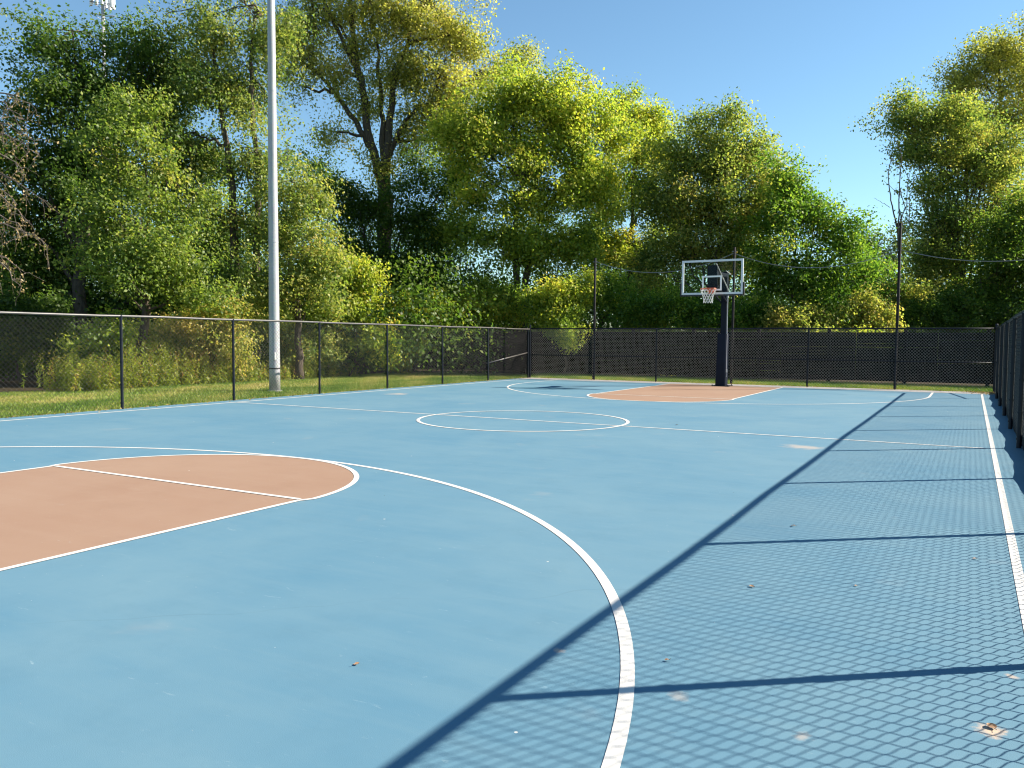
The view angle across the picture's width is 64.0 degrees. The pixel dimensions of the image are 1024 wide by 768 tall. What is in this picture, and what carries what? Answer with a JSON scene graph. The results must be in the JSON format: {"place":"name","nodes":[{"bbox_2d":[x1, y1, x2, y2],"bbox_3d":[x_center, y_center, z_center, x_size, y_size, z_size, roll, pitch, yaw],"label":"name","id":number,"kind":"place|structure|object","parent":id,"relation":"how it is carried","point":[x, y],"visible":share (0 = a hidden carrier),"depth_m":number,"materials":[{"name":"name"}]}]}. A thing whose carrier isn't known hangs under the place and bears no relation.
{"place":"outdoors","nodes":[
{"label":"outdoors","id":0,"kind":"place"},
{"bbox_2d":[89,0,114,293],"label":"cell tower","id":1,"kind":"structure","parent":0,"point":[111,3],"depth_m":146.61,"materials":[{"name":"metal"}]},
{"bbox_2d":[0,372,531,417],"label":"grass","id":2,"kind":"structure","parent":0,"point":[32,398],"depth_m":21.40,"materials":[{"name":"green plant"}]},
{"bbox_2d":[0,340,992,414],"bbox_3d":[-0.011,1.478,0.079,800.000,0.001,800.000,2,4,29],"label":"ground","id":3,"kind":"structure","parent":0,"point":[11,388],"depth_m":31.88,"materials":[{"name":"green plant"}]},
{"bbox_2d":[0,87,61,305],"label":"withered tree","id":4,"kind":"object","parent":3,"relation":"on","point":[18,229],"visible":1,"depth_m":18.85,"materials":[{"name":"brown plant"}]},
{"bbox_2d":[0,263,111,382],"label":"shrub","id":5,"kind":"object","parent":3,"relation":"on","point":[36,332],"visible":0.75,"depth_m":25.20,"materials":[{"name":"green plant"}]},
{"bbox_2d":[50,304,156,378],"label":"shrub","id":6,"kind":"object","parent":3,"relation":"on","point":[106,334],"visible":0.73,"depth_m":24.34,"materials":[{"name":"green plant"}]},
{"bbox_2d":[0,0,268,376],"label":"oak tree","id":7,"kind":"object","parent":3,"relation":"on","point":[56,87],"visible":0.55,"depth_m":30.24,"materials":[{"name":"green plant"}]},
{"bbox_2d":[43,62,253,381],"bbox_3d":[-11.287,-4.808,25.271,7.374,9.714,5.203,2,4,29],"label":"maple tree","id":8,"kind":"object","parent":3,"relation":"on","point":[148,242],"visible":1,"depth_m":24.92,"materials":[{"name":"green plant"}]},
{"bbox_2d":[19,335,359,391],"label":"weeds","id":9,"kind":"object","parent":3,"relation":"on","point":[153,376],"visible":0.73,"depth_m":23.92,"materials":[{"name":"green plant"}]},
{"bbox_2d":[111,286,268,382],"bbox_3d":[-10.087,-1.588,26.410,4.211,3.142,3.736,2,4,29],"label":"shrub","id":10,"kind":"object","parent":3,"relation":"on","point":[177,329],"visible":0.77,"depth_m":26.22,"materials":[{"name":"green plant"}]},
{"bbox_2d":[133,0,335,374],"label":"locust tree","id":11,"kind":"object","parent":3,"relation":"on","point":[240,98],"visible":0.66,"depth_m":30.81,"materials":[{"name":"green plant"}]},
{"bbox_2d":[0,311,529,415],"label":"chain link fence","id":12,"kind":"object","parent":3,"relation":"on","point":[121,365],"visible":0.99,"depth_m":19.26,"materials":[{"name":"black metal"}]},
{"bbox_2d":[267,0,279,391],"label":"light pole","id":13,"kind":"object","parent":3,"relation":"on","point":[273,254],"visible":0.84,"depth_m":22.25,"materials":[{"name":"metal"}]},
{"bbox_2d":[217,134,363,379],"bbox_3d":[-7.650,-4.418,28.497,5.013,8.590,4.980,-2,4,-36],"label":"vine covered tree","id":14,"kind":"object","parent":3,"relation":"on","point":[310,200],"visible":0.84,"depth_m":28.17,"materials":[{"name":"green plant"}]},
{"bbox_2d":[239,292,353,375],"bbox_3d":[-7.843,-1.761,29.642,4.422,3.238,3.297,1,3,6],"label":"shrub","id":15,"kind":"object","parent":3,"relation":"on","point":[290,349],"visible":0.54,"depth_m":29.73,"materials":[{"name":"green plant"}]},
{"bbox_2d":[301,238,407,375],"bbox_3d":[-6.276,-2.939,31.546,4.579,5.313,3.261,0,3,-1],"label":"shrub","id":16,"kind":"object","parent":3,"relation":"on","point":[363,276],"visible":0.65,"depth_m":31.18,"materials":[{"name":"green plant"}]},
{"bbox_2d":[287,142,485,368],"bbox_3d":[-5.875,-6.374,39.078,10.150,11.376,7.429,0,3,-15],"label":"elm tree","id":17,"kind":"object","parent":3,"relation":"on","point":[359,211],"visible":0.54,"depth_m":38.44,"materials":[{"name":"green plant"}]},
{"bbox_2d":[248,0,549,296],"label":"cottonwood tree","id":18,"kind":"object","parent":3,"relation":"on","point":[409,69],"visible":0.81,"depth_m":41.72,"materials":[{"name":"green plant"}]},
{"bbox_2d":[368,282,454,372],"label":"shrub","id":19,"kind":"object","parent":3,"relation":"on","point":[414,312],"visible":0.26,"depth_m":34.60,"materials":[{"name":"green plant"}]},
{"bbox_2d":[425,270,548,345],"bbox_3d":[-1.627,-2.832,36.854,6.371,4.655,3.627,0,3,-9],"label":"shrub","id":20,"kind":"object","parent":3,"relation":"on","point":[505,307],"visible":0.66,"depth_m":36.37,"materials":[{"name":"green plant"}]},
{"bbox_2d":[0,184,1021,377],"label":"woods","id":21,"kind":"object","parent":3,"relation":"on","point":[421,290],"visible":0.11,"depth_m":33.91,"materials":[{"name":"green plant"}]},
{"bbox_2d":[0,378,1023,767],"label":"court","id":22,"kind":"object","parent":3,"relation":"on","point":[872,618],"visible":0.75,"depth_m":4.68,"materials":[{"name":"blue paint"}]},
{"bbox_2d":[0,455,353,567],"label":"key paint","id":23,"kind":"object","parent":22,"relation":"on","point":[46,512],"visible":1,"depth_m":7.55,"materials":[{"name":"paint"}]},
{"bbox_2d":[56,465,300,498],"bbox_3d":[-3.511,0.975,8.281,3.664,0.001,0.056,2,4,29],"label":"free throw line","id":24,"kind":"object","parent":23,"relation":"on","point":[181,482],"visible":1,"depth_m":8.12,"materials":[{"name":"white paint"}]},
{"bbox_2d":[0,454,358,570],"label":"key line","id":25,"kind":"object","parent":23,"relation":"on","point":[355,478],"visible":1,"depth_m":6.92,"materials":[{"name":"white paint"}]},
{"bbox_2d":[8,446,634,767],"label":"three point line","id":26,"kind":"object","parent":22,"relation":"on","point":[613,756],"visible":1,"depth_m":3.91,"materials":[{"name":"white paint"}]},
{"bbox_2d":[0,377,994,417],"bbox_3d":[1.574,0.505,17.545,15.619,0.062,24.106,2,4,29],"label":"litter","id":27,"kind":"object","parent":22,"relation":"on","point":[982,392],"visible":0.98,"depth_m":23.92,"materials":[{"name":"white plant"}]},
{"bbox_2d":[3,379,1023,628],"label":"side line","id":28,"kind":"object","parent":22,"relation":"on","point":[1017,565],"visible":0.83,"depth_m":6.76,"materials":[{"name":"white paint"}]},
{"bbox_2d":[416,411,629,431],"bbox_3d":[0.197,0.648,14.896,3.842,0.001,3.842,2,4,29],"label":"circle","id":29,"kind":"object","parent":22,"relation":"on","point":[626,420],"visible":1,"depth_m":14.35,"materials":[{"name":"white paint"}]},
{"bbox_2d":[240,402,987,448],"bbox_3d":[0.195,0.649,14.897,14.639,0.001,0.056,2,4,29],"label":"half-court line","id":30,"kind":"object","parent":22,"relation":"on","point":[646,427],"visible":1,"depth_m":13.66,"materials":[{"name":"white paint"}]},
{"bbox_2d":[589,384,780,401],"bbox_3d":[4.994,0.228,23.454,3.839,0.001,8.260,2,4,29],"label":"key paint","id":31,"kind":"object","parent":22,"relation":"on","point":[682,393],"visible":1,"depth_m":22.91,"materials":[{"name":"paint"}]},
{"bbox_2d":[587,384,782,401],"bbox_3d":[4.980,0.226,23.429,3.889,0.001,8.258,2,4,29],"label":"key line","id":32,"kind":"object","parent":31,"relation":"on","point":[664,401],"visible":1,"depth_m":21.82,"materials":[{"name":"white paint"}]},
{"bbox_2d":[680,258,744,386],"bbox_3d":[6.244,-1.886,26.010,1.875,3.970,2.389,1,3,7],"label":"basketball hoop","id":33,"kind":"object","parent":22,"relation":"on","point":[724,293],"visible":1,"depth_m":26.32,"materials":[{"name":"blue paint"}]},
{"bbox_2d":[507,380,932,403],"bbox_3d":[4.989,0.227,23.445,12.302,0.001,8.220,2,4,29],"label":"three point line","id":34,"kind":"object","parent":22,"relation":"on","point":[930,395],"visible":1,"depth_m":21.03,"materials":[{"name":"white paint"}]},
{"bbox_2d":[547,379,964,393],"bbox_3d":[0.195,0.649,14.897,14.639,0.001,27.960,2,4,29],"label":"base line","id":35,"kind":"object","parent":22,"relation":"on","point":[756,386],"visible":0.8,"depth_m":26.11,"materials":[{"name":"white paint"}]},
{"bbox_2d":[987,723,996,729],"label":"fallen leaf","id":36,"kind":"object","parent":22,"relation":"on","point":[992,725],"visible":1,"depth_m":3.10,"materials":[{"name":"brown plant"}]},
{"bbox_2d":[412,42,661,371],"bbox_3d":[1.162,-8.146,38.532,11.779,15.159,7.767,0,3,-4],"label":"maple tree","id":37,"kind":"object","parent":3,"relation":"on","point":[566,123],"visible":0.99,"depth_m":37.16,"materials":[{"name":"green plant"}]},
{"bbox_2d":[503,264,610,373],"bbox_3d":[1.901,-2.715,34.519,4.705,4.707,3.841,2,4,29],"label":"shrub","id":38,"kind":"object","parent":3,"relation":"on","point":[565,312],"visible":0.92,"depth_m":33.92,"materials":[{"name":"green plant"}]},
{"bbox_2d":[592,258,596,378],"bbox_3d":[3.070,-2.366,30.486,0.160,4.600,0.089,2,4,29],"label":"utility pole","id":39,"kind":"object","parent":3,"relation":"on","point":[594,307],"visible":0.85,"depth_m":30.43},
{"bbox_2d":[598,253,733,272],"bbox_3d":[5.330,-4.245,29.102,5.058,0.585,0.020,2,4,29],"label":"overhead cable","id":40,"kind":"object","parent":39,"relation":"attached to","point":[663,272],"visible":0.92,"depth_m":29.14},
{"bbox_2d":[509,215,706,331],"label":"maple tree","id":41,"kind":"object","parent":3,"relation":"on","point":[677,283],"visible":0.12,"depth_m":45.79,"materials":[{"name":"green plant"}]},
{"bbox_2d":[576,263,691,374],"bbox_3d":[5.194,-2.838,35.467,5.377,4.937,3.194,1,3,6],"label":"shrub","id":42,"kind":"object","parent":3,"relation":"on","point":[639,308],"visible":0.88,"depth_m":34.92,"materials":[{"name":"green plant"}]},
{"bbox_2d":[555,72,717,330],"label":"ash tree","id":43,"kind":"object","parent":3,"relation":"on","point":[638,112],"visible":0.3,"depth_m":42.63,"materials":[{"name":"green plant"}]},
{"bbox_2d":[346,329,994,386],"bbox_3d":[4.939,-1.215,33.376,30.120,2.020,0.165,2,4,29],"label":"board fence","id":44,"kind":"object","parent":3,"relation":"on","point":[833,370],"visible":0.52,"depth_m":30.72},
{"bbox_2d":[610,86,807,331],"bbox_3d":[9.504,-7.177,37.825,9.801,13.364,6.859,0,3,-1],"label":"hickory tree","id":45,"kind":"object","parent":3,"relation":"on","point":[721,166],"visible":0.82,"depth_m":37.46,"materials":[{"name":"green plant"}]},
{"bbox_2d":[657,279,795,364],"bbox_3d":[8.890,-2.399,35.091,5.811,4.102,3.279,0,3,-6],"label":"shrub","id":46,"kind":"object","parent":3,"relation":"on","point":[695,307],"visible":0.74,"depth_m":34.52,"materials":[{"name":"green plant"}]},
{"bbox_2d":[730,247,736,383],"bbox_3d":[7.546,-2.273,27.981,0.160,4.750,0.089,2,4,29],"label":"utility pole","id":47,"kind":"object","parent":3,"relation":"on","point":[734,251],"visible":0.85,"depth_m":27.95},
{"bbox_2d":[723,143,908,375],"bbox_3d":[13.433,-5.324,35.488,8.208,10.023,5.231,0,3,-6],"label":"mulberry tree","id":48,"kind":"object","parent":3,"relation":"on","point":[794,200],"visible":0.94,"depth_m":34.94,"materials":[{"name":"green plant"}]},
{"bbox_2d":[752,281,908,350],"bbox_3d":[13.267,-2.284,34.145,6.621,4.053,3.455,0,3,-9],"label":"shrub","id":49,"kind":"object","parent":3,"relation":"on","point":[865,312],"visible":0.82,"depth_m":34.01,"materials":[{"name":"green plant"}]},
{"bbox_2d":[838,324,884,343],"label":"shrub","id":50,"kind":"object","parent":3,"relation":"on","point":[863,330],"visible":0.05,"depth_m":32.97,"materials":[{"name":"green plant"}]},
{"bbox_2d":[832,221,954,373],"bbox_3d":[17.700,-4.103,39.073,5.586,7.276,4.530,1,3,12],"label":"cherry tree","id":51,"kind":"object","parent":3,"relation":"on","point":[907,291],"visible":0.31,"depth_m":38.49,"materials":[{"name":"green plant"}]},
{"bbox_2d":[875,137,914,347],"bbox_3d":[17.677,-5.962,38.010,1.881,11.003,0.602,1,3,6],"label":"dead tree","id":52,"kind":"object","parent":3,"relation":"on","point":[898,223],"visible":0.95,"depth_m":37.99,"materials":[{"name":"brown plant"}]},
{"bbox_2d":[893,223,903,389],"bbox_3d":[11.998,-2.355,25.482,0.160,5.250,0.091,2,4,29],"label":"utility pole","id":53,"kind":"object","parent":3,"relation":"on","point":[900,227],"visible":0.85,"depth_m":25.42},
{"bbox_2d":[735,250,898,267],"bbox_3d":[9.758,-4.067,26.629,5.108,0.607,0.020,2,4,29],"label":"overhead cable","id":54,"kind":"object","parent":53,"relation":"attached to","point":[817,267],"visible":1,"depth_m":26.60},
{"bbox_2d":[902,250,1020,261],"bbox_3d":[14.229,-3.846,24.134,5.156,0.493,0.020,2,4,29],"label":"overhead cable","id":55,"kind":"object","parent":53,"relation":"attached to","point":[962,260],"visible":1,"depth_m":24.55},
{"bbox_2d":[847,72,1023,371],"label":"walnut tree","id":56,"kind":"object","parent":3,"relation":"on","point":[976,157],"visible":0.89,"depth_m":40.36,"materials":[{"name":"green plant"}]},
{"bbox_2d":[899,293,1023,363],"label":"shrub","id":57,"kind":"object","parent":3,"relation":"on","point":[936,317],"visible":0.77,"depth_m":35.20,"materials":[{"name":"green plant"}]},
{"bbox_2d":[919,181,1023,332],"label":"hawthorn tree","id":58,"kind":"object","parent":3,"relation":"on","point":[989,289],"visible":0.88,"depth_m":36.16,"materials":[{"name":"green plant"}]},
{"bbox_2d":[921,9,1023,277],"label":"poplar tree","id":59,"kind":"object","parent":3,"relation":"on","point":[1005,56],"visible":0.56,"depth_m":46.30,"materials":[{"name":"green plant"}]},
{"bbox_2d":[995,310,1023,449],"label":"chain link fence","id":60,"kind":"object","parent":3,"relation":"on","point":[1009,392],"visible":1,"depth_m":13.91,"materials":[{"name":"black metal"}]},
{"bbox_2d":[0,0,1023,337],"label":"sky","id":61,"kind":"structure","parent":0,"point":[816,67],"materials":[{"name":"blue"}]},
{"bbox_2d":[508,372,995,391],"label":"grass","id":62,"kind":"structure","parent":0,"point":[825,384],"depth_m":28.65,"materials":[{"name":"green plant"}]},
{"bbox_2d":[518,378,994,394],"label":"pavement","id":63,"kind":"structure","parent":0,"point":[761,385],"depth_m":26.88,"materials":[{"name":"concrete"}]},
{"bbox_2d":[529,324,998,391],"bbox_3d":[7.473,-0.987,27.949,15.615,2.085,0.093,2,4,29],"label":"chain link fence","id":64,"kind":"object","parent":63,"relation":"on","point":[594,355],"visible":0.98,"depth_m":27.23,"materials":[{"name":"black metal"}]}
]}

